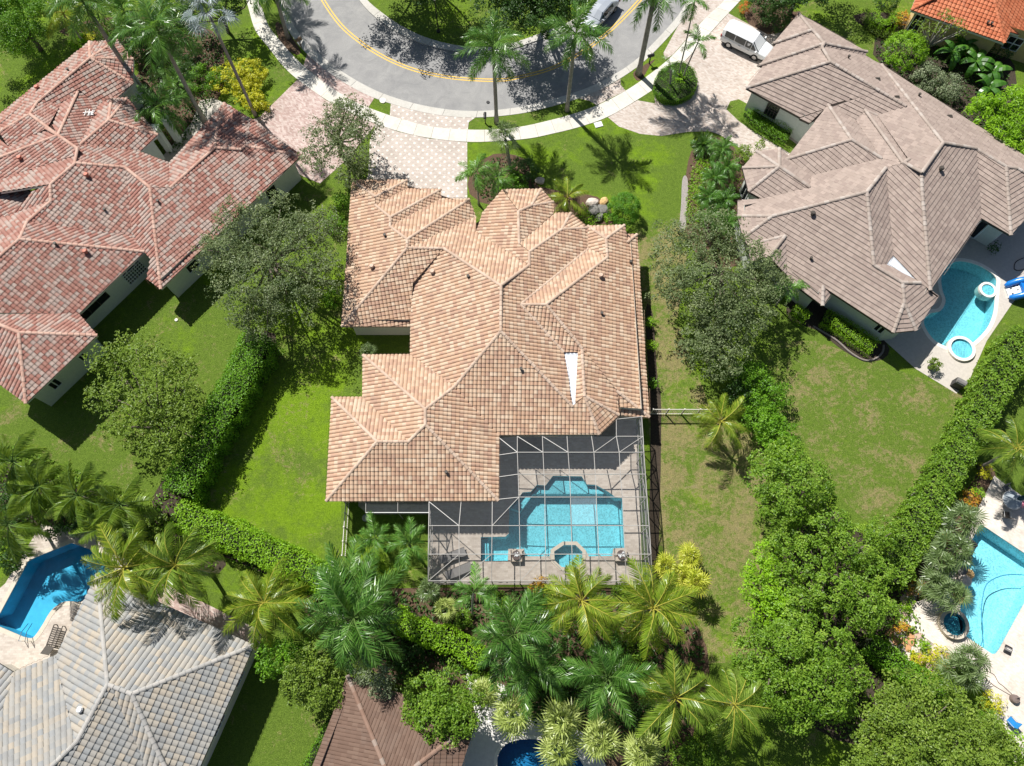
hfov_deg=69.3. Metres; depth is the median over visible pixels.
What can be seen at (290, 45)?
street bed
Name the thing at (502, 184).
palm tree
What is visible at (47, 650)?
sun lounger
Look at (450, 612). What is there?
palm tree
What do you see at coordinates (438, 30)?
street lamp
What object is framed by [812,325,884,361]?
bed edging
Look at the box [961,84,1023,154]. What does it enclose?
bright shrub tree
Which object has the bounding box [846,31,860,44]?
bush
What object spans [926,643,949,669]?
croton
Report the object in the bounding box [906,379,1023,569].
narrow lawn
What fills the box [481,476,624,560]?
swimming pool
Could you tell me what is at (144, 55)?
green bush
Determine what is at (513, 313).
house
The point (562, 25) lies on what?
palm tree
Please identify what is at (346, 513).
fence
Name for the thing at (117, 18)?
palm tree
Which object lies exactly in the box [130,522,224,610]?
palm tree
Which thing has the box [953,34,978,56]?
banana plant
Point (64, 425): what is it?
shared lawn
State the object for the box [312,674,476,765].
house
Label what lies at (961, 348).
spa
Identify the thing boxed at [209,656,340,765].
lawn
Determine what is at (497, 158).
undergrowth cover
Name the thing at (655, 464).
side bed
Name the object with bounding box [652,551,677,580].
yellow-green bush
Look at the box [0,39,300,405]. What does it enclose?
house
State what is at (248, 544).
tall hedge
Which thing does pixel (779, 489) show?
ficus tree
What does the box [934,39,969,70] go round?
banana plant
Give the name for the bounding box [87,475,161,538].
palm tree
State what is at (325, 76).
driveway
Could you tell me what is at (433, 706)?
bushy tree
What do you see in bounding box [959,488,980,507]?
croton
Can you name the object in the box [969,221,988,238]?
window
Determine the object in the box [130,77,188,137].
palm tree
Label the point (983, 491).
croton
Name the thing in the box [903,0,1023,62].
house
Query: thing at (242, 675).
window
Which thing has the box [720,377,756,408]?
shrub
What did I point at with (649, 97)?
verge
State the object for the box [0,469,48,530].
thicket
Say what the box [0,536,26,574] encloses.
thicket
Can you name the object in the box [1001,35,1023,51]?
window
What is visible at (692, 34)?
palm tree
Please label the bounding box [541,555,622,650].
palm tree
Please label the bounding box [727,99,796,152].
verge
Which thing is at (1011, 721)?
sun lounger
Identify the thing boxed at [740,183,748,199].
window
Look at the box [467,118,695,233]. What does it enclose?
front lawn
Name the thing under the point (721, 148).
palm tree
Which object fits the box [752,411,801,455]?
shrub
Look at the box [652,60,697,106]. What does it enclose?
oval hedge
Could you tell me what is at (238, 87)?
yellow bush
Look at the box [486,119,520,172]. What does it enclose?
palm tree
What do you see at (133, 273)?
window
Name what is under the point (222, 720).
window
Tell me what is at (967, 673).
palm tree
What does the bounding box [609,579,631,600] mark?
garden bush
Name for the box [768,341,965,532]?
back lawn
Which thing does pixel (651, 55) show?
mailbox
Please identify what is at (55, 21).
palm tree
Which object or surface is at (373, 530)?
palm tree
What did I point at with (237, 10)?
bushy tree
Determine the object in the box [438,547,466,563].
sun lounger
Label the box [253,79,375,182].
driveway
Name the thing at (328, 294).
bush
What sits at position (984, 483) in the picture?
flower bed
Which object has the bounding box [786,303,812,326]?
clipped hedge
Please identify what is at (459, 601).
palm tree
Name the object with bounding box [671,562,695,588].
palm tree
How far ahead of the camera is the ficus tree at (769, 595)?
50.50 m
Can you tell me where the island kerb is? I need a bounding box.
[359,0,581,52]
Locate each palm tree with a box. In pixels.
[0,429,52,500]
[0,494,50,565]
[8,451,74,525]
[34,0,92,45]
[41,0,141,86]
[44,457,120,527]
[69,496,136,561]
[80,520,177,622]
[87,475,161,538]
[90,0,145,46]
[106,0,206,123]
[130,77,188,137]
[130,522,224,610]
[149,57,197,109]
[180,0,257,116]
[222,555,317,650]
[252,0,310,39]
[292,554,407,674]
[308,537,386,623]
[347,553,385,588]
[349,511,396,563]
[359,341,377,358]
[383,517,430,571]
[416,575,440,603]
[434,597,457,621]
[449,561,497,616]
[453,10,530,124]
[455,153,495,205]
[469,676,500,710]
[470,585,569,693]
[484,161,515,197]
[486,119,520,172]
[489,620,585,720]
[491,690,535,742]
[532,695,586,749]
[535,726,582,765]
[537,0,614,112]
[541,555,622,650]
[549,176,588,215]
[561,628,658,728]
[576,709,622,762]
[603,556,702,660]
[618,727,664,765]
[622,0,689,76]
[627,649,721,750]
[657,56,678,83]
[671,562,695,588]
[677,541,702,568]
[678,0,709,73]
[680,23,716,75]
[680,565,712,598]
[691,180,723,210]
[691,393,749,450]
[694,666,779,750]
[695,200,721,230]
[700,161,729,191]
[707,135,737,163]
[712,151,741,182]
[712,183,740,212]
[713,209,740,238]
[770,277,809,306]
[911,562,957,603]
[916,545,959,583]
[920,577,974,616]
[924,528,976,570]
[932,644,986,696]
[938,499,988,544]
[947,638,992,682]
[973,414,1023,481]
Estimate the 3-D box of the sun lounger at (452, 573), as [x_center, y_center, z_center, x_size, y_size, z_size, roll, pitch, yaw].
[-3.865,13.740,54.216,2.040,0.710,0.700,-21,71,-8]
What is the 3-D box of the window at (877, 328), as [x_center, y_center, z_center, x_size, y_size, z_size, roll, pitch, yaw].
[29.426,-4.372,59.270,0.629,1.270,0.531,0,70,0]
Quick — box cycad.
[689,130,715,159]
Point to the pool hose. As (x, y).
(983, 595)
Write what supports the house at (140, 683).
on the ground at (774, 744)
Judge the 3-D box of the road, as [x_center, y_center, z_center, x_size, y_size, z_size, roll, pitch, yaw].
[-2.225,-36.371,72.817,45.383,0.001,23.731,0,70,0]
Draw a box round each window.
[47,378,62,389]
[77,352,88,361]
[81,292,109,319]
[122,260,147,284]
[185,259,199,273]
[214,714,225,737]
[236,671,244,687]
[266,185,278,202]
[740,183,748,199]
[764,102,779,118]
[872,324,885,333]
[907,14,925,32]
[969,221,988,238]
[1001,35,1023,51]
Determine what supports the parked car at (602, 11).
on the road
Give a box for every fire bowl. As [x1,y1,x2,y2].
[511,550,521,561]
[614,549,626,561]
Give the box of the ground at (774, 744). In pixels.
[0,0,1023,765]
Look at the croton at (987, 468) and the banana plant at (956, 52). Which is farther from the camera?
the banana plant at (956, 52)
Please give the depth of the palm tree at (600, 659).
46.31 m
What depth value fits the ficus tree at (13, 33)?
66.10 m
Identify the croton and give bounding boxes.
[893,620,910,633]
[898,601,911,612]
[908,579,923,594]
[910,650,930,666]
[918,639,931,654]
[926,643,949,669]
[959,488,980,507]
[970,486,985,498]
[977,462,994,479]
[979,689,1007,715]
[979,708,998,725]
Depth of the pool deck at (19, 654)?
53.03 m
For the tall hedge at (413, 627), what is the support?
on the hedge bed at (174, 496)
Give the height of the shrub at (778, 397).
2.955 m
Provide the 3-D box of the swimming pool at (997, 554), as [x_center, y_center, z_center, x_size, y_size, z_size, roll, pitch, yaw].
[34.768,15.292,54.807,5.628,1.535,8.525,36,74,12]
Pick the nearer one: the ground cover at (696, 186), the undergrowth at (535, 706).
the undergrowth at (535, 706)
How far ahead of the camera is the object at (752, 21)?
72.48 m
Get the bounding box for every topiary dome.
[607,191,641,226]
[873,0,900,13]
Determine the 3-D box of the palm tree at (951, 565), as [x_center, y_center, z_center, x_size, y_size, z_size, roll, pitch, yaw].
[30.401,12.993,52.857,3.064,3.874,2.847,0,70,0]
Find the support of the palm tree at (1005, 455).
on the narrow lawn at (1015, 408)
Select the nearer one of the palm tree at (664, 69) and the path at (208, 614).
the path at (208, 614)
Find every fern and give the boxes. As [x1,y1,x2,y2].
[68,32,87,50]
[82,32,96,42]
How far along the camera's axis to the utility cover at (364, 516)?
55.82 m
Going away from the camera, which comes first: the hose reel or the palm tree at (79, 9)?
the hose reel
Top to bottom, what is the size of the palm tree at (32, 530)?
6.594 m
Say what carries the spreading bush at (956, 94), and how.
on the bed at (1009, 81)
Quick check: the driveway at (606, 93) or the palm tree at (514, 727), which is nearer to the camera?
the palm tree at (514, 727)
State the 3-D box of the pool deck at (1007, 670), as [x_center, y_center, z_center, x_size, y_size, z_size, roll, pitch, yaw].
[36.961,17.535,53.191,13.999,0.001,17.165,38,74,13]
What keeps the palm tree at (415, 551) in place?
on the ground at (774, 744)
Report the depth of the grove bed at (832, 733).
53.13 m
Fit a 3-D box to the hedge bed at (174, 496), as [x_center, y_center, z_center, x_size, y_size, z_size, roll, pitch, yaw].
[-9.227,9.527,56.116,34.302,0.001,17.150,24,72,9]
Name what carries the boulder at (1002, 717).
on the pool deck at (1007, 670)
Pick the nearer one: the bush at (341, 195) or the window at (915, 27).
the bush at (341, 195)
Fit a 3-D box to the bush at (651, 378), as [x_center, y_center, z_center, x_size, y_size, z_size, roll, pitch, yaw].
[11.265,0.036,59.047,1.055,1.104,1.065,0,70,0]
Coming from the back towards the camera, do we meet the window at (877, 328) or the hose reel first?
the window at (877, 328)
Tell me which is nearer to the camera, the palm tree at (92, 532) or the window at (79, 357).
the palm tree at (92, 532)
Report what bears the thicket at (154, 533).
on the corner bed at (221, 565)
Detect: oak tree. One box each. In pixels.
[190,188,350,346]
[298,92,384,189]
[644,204,798,345]
[673,313,756,382]
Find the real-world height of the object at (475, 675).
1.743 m
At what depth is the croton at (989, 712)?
50.56 m
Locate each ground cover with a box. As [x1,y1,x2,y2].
[574,203,600,224]
[603,210,615,222]
[684,157,710,225]
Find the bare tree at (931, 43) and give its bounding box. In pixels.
[911,8,967,56]
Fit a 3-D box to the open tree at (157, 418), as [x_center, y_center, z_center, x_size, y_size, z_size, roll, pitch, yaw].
[-27.228,1.103,55.715,11.615,6.676,8.883,26,72,9]
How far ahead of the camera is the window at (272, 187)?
63.98 m
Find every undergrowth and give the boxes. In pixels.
[320,626,360,666]
[381,637,428,685]
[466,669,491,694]
[519,674,558,723]
[553,666,596,708]
[608,631,648,672]
[616,695,661,737]
[664,733,714,765]
[680,718,737,765]
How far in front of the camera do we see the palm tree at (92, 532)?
51.36 m
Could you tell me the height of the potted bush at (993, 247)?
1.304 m
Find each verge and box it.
[638,91,654,102]
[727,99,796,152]
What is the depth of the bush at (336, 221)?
63.45 m
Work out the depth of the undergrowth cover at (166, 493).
54.67 m
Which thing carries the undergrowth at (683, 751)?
on the ground at (774, 744)
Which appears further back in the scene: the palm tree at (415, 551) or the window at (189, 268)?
the window at (189, 268)
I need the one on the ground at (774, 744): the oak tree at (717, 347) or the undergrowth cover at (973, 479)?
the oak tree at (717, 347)
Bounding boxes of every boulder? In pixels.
[535,177,544,184]
[586,198,598,206]
[587,205,599,215]
[594,213,603,221]
[597,204,608,214]
[600,197,608,204]
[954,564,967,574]
[956,574,971,586]
[966,569,974,578]
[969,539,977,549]
[996,710,1004,718]
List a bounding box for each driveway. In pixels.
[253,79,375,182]
[303,54,373,106]
[347,125,466,227]
[390,104,474,129]
[579,79,625,104]
[608,13,814,158]
[664,0,723,58]
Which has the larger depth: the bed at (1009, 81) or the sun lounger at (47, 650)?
the bed at (1009, 81)
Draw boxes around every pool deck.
[0,524,126,668]
[430,419,642,584]
[462,673,605,765]
[884,221,1023,392]
[906,476,1023,757]
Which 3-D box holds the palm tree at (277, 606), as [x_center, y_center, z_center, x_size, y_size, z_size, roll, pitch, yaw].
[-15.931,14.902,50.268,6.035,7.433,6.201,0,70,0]
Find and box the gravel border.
[680,176,687,230]
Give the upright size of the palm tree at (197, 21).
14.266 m
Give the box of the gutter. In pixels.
[279,0,692,117]
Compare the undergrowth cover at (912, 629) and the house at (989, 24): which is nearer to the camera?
the undergrowth cover at (912, 629)
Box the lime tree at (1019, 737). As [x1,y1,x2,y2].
[1000,729,1023,765]
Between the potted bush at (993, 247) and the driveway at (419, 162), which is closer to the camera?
the potted bush at (993, 247)
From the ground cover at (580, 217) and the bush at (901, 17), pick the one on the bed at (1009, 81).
the bush at (901, 17)
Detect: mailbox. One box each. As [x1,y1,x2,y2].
[295,36,301,47]
[647,53,654,63]
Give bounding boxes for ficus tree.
[0,0,52,60]
[729,607,872,736]
[738,538,799,627]
[742,435,838,530]
[766,504,904,634]
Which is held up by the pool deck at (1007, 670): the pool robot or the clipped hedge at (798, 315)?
the pool robot
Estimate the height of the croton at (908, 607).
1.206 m
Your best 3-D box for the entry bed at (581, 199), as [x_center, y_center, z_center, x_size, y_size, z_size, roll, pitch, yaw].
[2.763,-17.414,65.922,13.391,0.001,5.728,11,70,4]
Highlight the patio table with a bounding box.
[1000,491,1021,509]
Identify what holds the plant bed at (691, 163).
on the ground at (774, 744)
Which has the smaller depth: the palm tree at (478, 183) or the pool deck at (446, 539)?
the pool deck at (446, 539)
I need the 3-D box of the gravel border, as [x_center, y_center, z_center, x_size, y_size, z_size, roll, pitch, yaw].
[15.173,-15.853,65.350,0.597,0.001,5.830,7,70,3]
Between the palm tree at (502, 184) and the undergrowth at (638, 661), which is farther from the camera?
the palm tree at (502, 184)
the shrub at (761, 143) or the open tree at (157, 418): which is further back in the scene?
the shrub at (761, 143)
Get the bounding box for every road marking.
[321,0,641,81]
[324,0,637,79]
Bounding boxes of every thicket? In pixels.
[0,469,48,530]
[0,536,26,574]
[43,495,92,541]
[119,499,169,544]
[122,520,153,554]
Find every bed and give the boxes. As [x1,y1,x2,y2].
[0,463,225,572]
[59,16,224,152]
[152,331,488,672]
[275,22,300,54]
[302,587,708,765]
[468,153,613,223]
[633,59,654,80]
[645,304,660,588]
[685,136,744,267]
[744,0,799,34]
[752,472,938,745]
[786,298,888,360]
[853,12,1023,146]
[900,465,995,607]
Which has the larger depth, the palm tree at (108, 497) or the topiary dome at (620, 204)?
the topiary dome at (620, 204)
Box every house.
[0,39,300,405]
[0,573,257,765]
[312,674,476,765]
[325,178,649,501]
[734,12,1023,340]
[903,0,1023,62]
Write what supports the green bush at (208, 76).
on the courtyard bed at (216, 94)
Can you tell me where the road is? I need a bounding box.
[284,0,685,110]
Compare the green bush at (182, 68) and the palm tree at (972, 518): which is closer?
the palm tree at (972, 518)
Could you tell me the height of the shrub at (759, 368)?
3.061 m
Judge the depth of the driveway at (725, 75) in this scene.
68.98 m
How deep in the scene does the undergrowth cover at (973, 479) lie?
56.08 m
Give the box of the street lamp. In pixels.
[434,0,439,32]
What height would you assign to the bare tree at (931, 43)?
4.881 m
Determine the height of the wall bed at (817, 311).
0.001 m
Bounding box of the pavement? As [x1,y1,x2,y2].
[246,0,739,141]
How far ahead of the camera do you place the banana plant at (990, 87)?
67.68 m
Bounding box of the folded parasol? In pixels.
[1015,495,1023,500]
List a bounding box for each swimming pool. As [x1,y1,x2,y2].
[0,538,119,642]
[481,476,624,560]
[494,735,586,765]
[921,258,999,349]
[958,521,1023,657]
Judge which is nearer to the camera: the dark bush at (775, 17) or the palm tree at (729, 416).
the palm tree at (729, 416)
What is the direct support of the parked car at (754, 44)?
on the driveway at (725, 75)
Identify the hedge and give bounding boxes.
[162,328,284,503]
[164,498,354,599]
[300,711,331,765]
[387,602,488,671]
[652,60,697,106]
[739,108,789,147]
[750,107,792,139]
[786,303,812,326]
[818,307,880,357]
[856,633,958,709]
[860,14,895,40]
[863,324,1023,590]
[864,7,903,35]
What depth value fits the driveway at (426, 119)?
68.47 m
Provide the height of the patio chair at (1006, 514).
0.940 m
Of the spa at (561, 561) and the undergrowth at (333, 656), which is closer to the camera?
the undergrowth at (333, 656)
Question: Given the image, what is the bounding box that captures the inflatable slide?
[1004,277,1023,299]
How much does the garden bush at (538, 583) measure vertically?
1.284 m
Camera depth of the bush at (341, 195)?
64.17 m
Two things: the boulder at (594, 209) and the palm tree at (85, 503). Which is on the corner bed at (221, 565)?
the palm tree at (85, 503)
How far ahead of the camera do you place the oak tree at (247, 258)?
56.63 m
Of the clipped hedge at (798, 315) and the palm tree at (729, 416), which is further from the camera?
the clipped hedge at (798, 315)
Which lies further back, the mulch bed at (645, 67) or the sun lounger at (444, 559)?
the mulch bed at (645, 67)
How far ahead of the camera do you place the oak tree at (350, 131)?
61.63 m
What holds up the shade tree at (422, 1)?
on the ground at (774, 744)
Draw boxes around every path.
[152,578,261,653]
[163,98,231,161]
[886,584,954,671]
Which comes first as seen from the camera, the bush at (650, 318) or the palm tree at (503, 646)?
the palm tree at (503, 646)
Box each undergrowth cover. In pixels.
[0,444,217,568]
[156,339,477,670]
[480,156,538,200]
[685,149,743,260]
[755,469,933,739]
[863,18,1016,141]
[911,474,979,591]
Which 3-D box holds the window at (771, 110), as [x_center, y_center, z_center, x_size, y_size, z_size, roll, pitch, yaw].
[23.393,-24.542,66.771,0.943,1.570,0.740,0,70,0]
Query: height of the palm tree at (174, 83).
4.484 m
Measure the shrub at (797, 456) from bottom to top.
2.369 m
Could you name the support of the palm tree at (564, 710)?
on the palm bed at (690, 729)
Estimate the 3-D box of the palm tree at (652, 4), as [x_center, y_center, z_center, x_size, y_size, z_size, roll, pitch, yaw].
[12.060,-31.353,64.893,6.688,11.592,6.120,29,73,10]
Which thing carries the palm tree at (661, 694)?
on the palm bed at (690, 729)
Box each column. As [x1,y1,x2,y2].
[151,124,172,151]
[160,115,181,143]
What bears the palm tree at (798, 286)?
on the ground at (774, 744)
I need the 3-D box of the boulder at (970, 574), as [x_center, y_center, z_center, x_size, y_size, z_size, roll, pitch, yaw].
[33.350,14.004,54.303,0.856,0.600,0.748,-6,70,-2]
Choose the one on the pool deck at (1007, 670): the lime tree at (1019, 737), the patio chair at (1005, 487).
the patio chair at (1005, 487)
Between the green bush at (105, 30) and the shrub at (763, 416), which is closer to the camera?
the shrub at (763, 416)
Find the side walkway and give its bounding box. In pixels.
[358,501,428,513]
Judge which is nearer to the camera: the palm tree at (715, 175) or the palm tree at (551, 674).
the palm tree at (551, 674)
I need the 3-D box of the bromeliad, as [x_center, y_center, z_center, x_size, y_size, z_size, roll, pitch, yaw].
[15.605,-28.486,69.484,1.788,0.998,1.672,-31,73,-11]
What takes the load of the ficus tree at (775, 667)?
on the grove bed at (832, 733)
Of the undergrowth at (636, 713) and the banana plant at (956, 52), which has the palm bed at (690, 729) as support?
the undergrowth at (636, 713)
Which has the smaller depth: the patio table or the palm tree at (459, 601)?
the palm tree at (459, 601)
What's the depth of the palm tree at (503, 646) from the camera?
47.26 m
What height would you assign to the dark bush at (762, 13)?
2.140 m
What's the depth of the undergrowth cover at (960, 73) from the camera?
70.25 m
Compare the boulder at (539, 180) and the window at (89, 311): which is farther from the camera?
the boulder at (539, 180)
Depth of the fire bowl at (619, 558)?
54.38 m
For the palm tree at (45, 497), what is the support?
on the corner bed at (221, 565)
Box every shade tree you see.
[406,0,468,4]
[470,0,593,40]
[747,0,828,17]
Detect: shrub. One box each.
[496,169,528,190]
[507,155,540,183]
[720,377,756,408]
[727,358,772,399]
[733,144,755,161]
[740,399,783,442]
[745,374,795,419]
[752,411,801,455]
[755,135,767,149]
[764,434,805,465]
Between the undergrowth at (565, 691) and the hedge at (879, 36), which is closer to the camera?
the undergrowth at (565, 691)
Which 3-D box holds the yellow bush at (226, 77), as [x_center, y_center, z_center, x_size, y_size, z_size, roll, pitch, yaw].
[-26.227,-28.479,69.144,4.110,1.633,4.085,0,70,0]
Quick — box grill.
[950,377,967,390]
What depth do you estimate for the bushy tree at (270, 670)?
49.35 m
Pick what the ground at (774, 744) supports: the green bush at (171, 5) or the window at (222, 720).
the green bush at (171, 5)
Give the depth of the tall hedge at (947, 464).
55.37 m
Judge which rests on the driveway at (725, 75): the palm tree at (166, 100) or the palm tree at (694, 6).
the palm tree at (694, 6)
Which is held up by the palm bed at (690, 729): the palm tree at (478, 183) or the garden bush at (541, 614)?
the garden bush at (541, 614)
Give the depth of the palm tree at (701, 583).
51.15 m
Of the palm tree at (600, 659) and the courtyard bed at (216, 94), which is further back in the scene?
the courtyard bed at (216, 94)
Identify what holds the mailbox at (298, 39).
on the ground at (774, 744)
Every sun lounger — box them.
[40,624,64,654]
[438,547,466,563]
[444,561,472,579]
[1002,715,1021,728]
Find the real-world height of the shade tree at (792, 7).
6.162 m
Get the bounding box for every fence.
[341,501,349,556]
[650,408,715,414]
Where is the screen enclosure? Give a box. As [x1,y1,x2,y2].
[365,416,651,583]
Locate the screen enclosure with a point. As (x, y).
(570, 497)
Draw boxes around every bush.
[91,6,134,39]
[118,21,171,63]
[150,0,188,17]
[154,46,200,89]
[154,123,172,148]
[188,61,228,96]
[209,60,251,95]
[230,78,263,108]
[231,58,268,89]
[242,93,271,112]
[322,284,342,308]
[325,211,347,234]
[332,193,349,211]
[454,607,473,629]
[490,590,511,611]
[527,576,550,595]
[530,603,550,625]
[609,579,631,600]
[643,316,658,328]
[645,340,658,351]
[647,377,659,388]
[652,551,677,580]
[738,1,750,13]
[747,0,776,21]
[757,5,791,33]
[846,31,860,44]
[880,29,929,72]
[891,10,910,26]
[909,61,949,93]
[928,72,966,103]
[986,240,1001,253]
[989,41,1016,59]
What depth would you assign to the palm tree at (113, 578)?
47.65 m
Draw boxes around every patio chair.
[999,483,1012,493]
[999,511,1013,519]
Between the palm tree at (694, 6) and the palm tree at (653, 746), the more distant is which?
the palm tree at (694, 6)
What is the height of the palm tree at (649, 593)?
8.322 m
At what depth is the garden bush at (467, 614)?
52.66 m
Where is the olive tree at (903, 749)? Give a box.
[840,666,1023,765]
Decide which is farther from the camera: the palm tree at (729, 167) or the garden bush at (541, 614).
the palm tree at (729, 167)
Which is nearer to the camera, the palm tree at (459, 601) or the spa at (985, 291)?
the palm tree at (459, 601)
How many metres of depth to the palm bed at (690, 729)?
52.60 m
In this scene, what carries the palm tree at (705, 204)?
on the plant bed at (691, 163)
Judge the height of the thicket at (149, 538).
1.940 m
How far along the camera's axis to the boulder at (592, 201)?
64.86 m
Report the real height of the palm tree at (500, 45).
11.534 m
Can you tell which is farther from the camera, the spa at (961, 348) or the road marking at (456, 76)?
the road marking at (456, 76)
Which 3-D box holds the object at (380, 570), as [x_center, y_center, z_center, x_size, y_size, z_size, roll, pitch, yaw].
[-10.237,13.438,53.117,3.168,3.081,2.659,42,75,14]
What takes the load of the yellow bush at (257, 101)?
on the ground at (774, 744)
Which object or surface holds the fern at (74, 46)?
on the courtyard bed at (216, 94)
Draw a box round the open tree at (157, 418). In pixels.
[82,326,206,470]
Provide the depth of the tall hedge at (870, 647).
50.85 m
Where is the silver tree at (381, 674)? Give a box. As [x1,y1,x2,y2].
[346,654,397,700]
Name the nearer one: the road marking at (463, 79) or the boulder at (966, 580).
the boulder at (966, 580)
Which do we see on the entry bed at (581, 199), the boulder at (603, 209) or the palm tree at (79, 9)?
the boulder at (603, 209)
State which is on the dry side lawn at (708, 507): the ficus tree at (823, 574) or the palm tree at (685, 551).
the palm tree at (685, 551)
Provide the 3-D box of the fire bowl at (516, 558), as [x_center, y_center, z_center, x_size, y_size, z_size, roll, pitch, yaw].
[0.316,12.718,54.583,0.840,0.719,0.840,0,70,0]
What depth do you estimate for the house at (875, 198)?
60.45 m
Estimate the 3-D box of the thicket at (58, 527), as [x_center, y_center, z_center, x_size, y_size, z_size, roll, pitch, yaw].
[-32.849,9.909,55.035,4.090,1.889,3.698,0,70,0]
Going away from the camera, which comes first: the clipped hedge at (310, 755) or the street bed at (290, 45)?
the clipped hedge at (310, 755)
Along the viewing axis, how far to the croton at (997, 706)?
50.88 m
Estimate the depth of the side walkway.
56.17 m
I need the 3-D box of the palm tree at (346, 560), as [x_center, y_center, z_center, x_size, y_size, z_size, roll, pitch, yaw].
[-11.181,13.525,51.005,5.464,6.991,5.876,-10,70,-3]
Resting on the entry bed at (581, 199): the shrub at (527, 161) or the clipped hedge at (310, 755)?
the shrub at (527, 161)
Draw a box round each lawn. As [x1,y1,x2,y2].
[0,282,250,492]
[187,299,367,570]
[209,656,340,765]
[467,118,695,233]
[637,217,765,663]
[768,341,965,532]
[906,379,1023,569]
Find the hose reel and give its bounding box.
[1009,694,1019,702]
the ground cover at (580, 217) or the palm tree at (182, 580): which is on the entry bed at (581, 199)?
the ground cover at (580, 217)
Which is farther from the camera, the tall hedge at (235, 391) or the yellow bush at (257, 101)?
the yellow bush at (257, 101)
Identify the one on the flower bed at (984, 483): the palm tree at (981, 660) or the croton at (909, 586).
the croton at (909, 586)
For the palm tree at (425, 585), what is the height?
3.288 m
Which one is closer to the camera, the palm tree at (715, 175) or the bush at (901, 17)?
the palm tree at (715, 175)
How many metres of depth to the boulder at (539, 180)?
65.80 m
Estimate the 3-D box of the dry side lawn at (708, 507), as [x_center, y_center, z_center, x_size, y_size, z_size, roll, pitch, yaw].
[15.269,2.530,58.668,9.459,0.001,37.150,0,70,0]
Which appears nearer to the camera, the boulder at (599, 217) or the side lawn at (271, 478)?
the side lawn at (271, 478)
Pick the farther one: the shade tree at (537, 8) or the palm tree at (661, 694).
the shade tree at (537, 8)
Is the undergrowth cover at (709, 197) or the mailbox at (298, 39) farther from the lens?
the mailbox at (298, 39)
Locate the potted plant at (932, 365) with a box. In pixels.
[927,357,942,371]
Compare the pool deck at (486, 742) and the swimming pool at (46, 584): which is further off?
the swimming pool at (46, 584)
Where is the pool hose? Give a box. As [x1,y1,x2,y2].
[981,574,1023,645]
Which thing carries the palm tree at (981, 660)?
on the ground at (774, 744)
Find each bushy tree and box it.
[161,0,253,33]
[254,629,307,682]
[278,638,343,712]
[400,658,491,749]
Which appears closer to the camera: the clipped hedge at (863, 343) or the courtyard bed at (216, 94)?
the clipped hedge at (863, 343)
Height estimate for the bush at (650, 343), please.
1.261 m
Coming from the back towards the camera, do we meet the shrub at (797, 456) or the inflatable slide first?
the inflatable slide
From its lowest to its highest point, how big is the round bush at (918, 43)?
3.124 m
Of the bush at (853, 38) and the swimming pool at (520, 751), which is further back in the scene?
the bush at (853, 38)
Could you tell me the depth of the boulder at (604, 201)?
64.90 m
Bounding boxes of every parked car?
[580,0,620,30]
[720,19,772,60]
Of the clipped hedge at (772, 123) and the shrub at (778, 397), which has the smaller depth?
the shrub at (778, 397)
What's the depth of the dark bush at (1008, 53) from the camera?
69.81 m
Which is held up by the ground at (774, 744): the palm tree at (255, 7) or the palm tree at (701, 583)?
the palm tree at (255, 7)
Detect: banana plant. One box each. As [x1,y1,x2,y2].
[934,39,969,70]
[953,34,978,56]
[959,49,995,78]
[974,61,1012,86]
[976,73,1007,97]
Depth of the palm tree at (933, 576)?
52.04 m
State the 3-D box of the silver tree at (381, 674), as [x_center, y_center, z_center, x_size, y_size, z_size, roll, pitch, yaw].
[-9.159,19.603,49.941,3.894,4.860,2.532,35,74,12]
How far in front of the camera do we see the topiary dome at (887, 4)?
71.59 m
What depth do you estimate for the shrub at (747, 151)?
65.48 m
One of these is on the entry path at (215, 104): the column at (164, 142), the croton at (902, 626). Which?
the column at (164, 142)
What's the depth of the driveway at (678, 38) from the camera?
72.26 m
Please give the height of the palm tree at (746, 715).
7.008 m
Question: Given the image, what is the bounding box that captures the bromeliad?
[673,71,686,83]
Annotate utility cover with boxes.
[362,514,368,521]
[594,121,602,127]
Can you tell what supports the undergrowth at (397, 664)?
on the palm bed at (690, 729)
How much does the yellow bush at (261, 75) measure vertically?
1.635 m
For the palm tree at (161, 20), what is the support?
on the courtyard bed at (216, 94)
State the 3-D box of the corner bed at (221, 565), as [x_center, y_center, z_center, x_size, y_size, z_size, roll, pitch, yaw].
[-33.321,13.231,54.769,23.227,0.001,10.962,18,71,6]
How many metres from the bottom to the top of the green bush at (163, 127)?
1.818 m
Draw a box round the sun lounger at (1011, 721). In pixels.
[1002,715,1021,728]
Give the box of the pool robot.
[1003,645,1012,654]
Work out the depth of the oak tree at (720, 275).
56.45 m
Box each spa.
[550,541,585,570]
[937,609,969,638]
[944,336,975,361]
[974,282,996,300]
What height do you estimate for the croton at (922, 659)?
1.170 m
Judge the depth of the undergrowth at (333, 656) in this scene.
51.55 m
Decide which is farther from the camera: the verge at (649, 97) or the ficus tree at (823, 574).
the verge at (649, 97)
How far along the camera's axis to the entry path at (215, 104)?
68.27 m

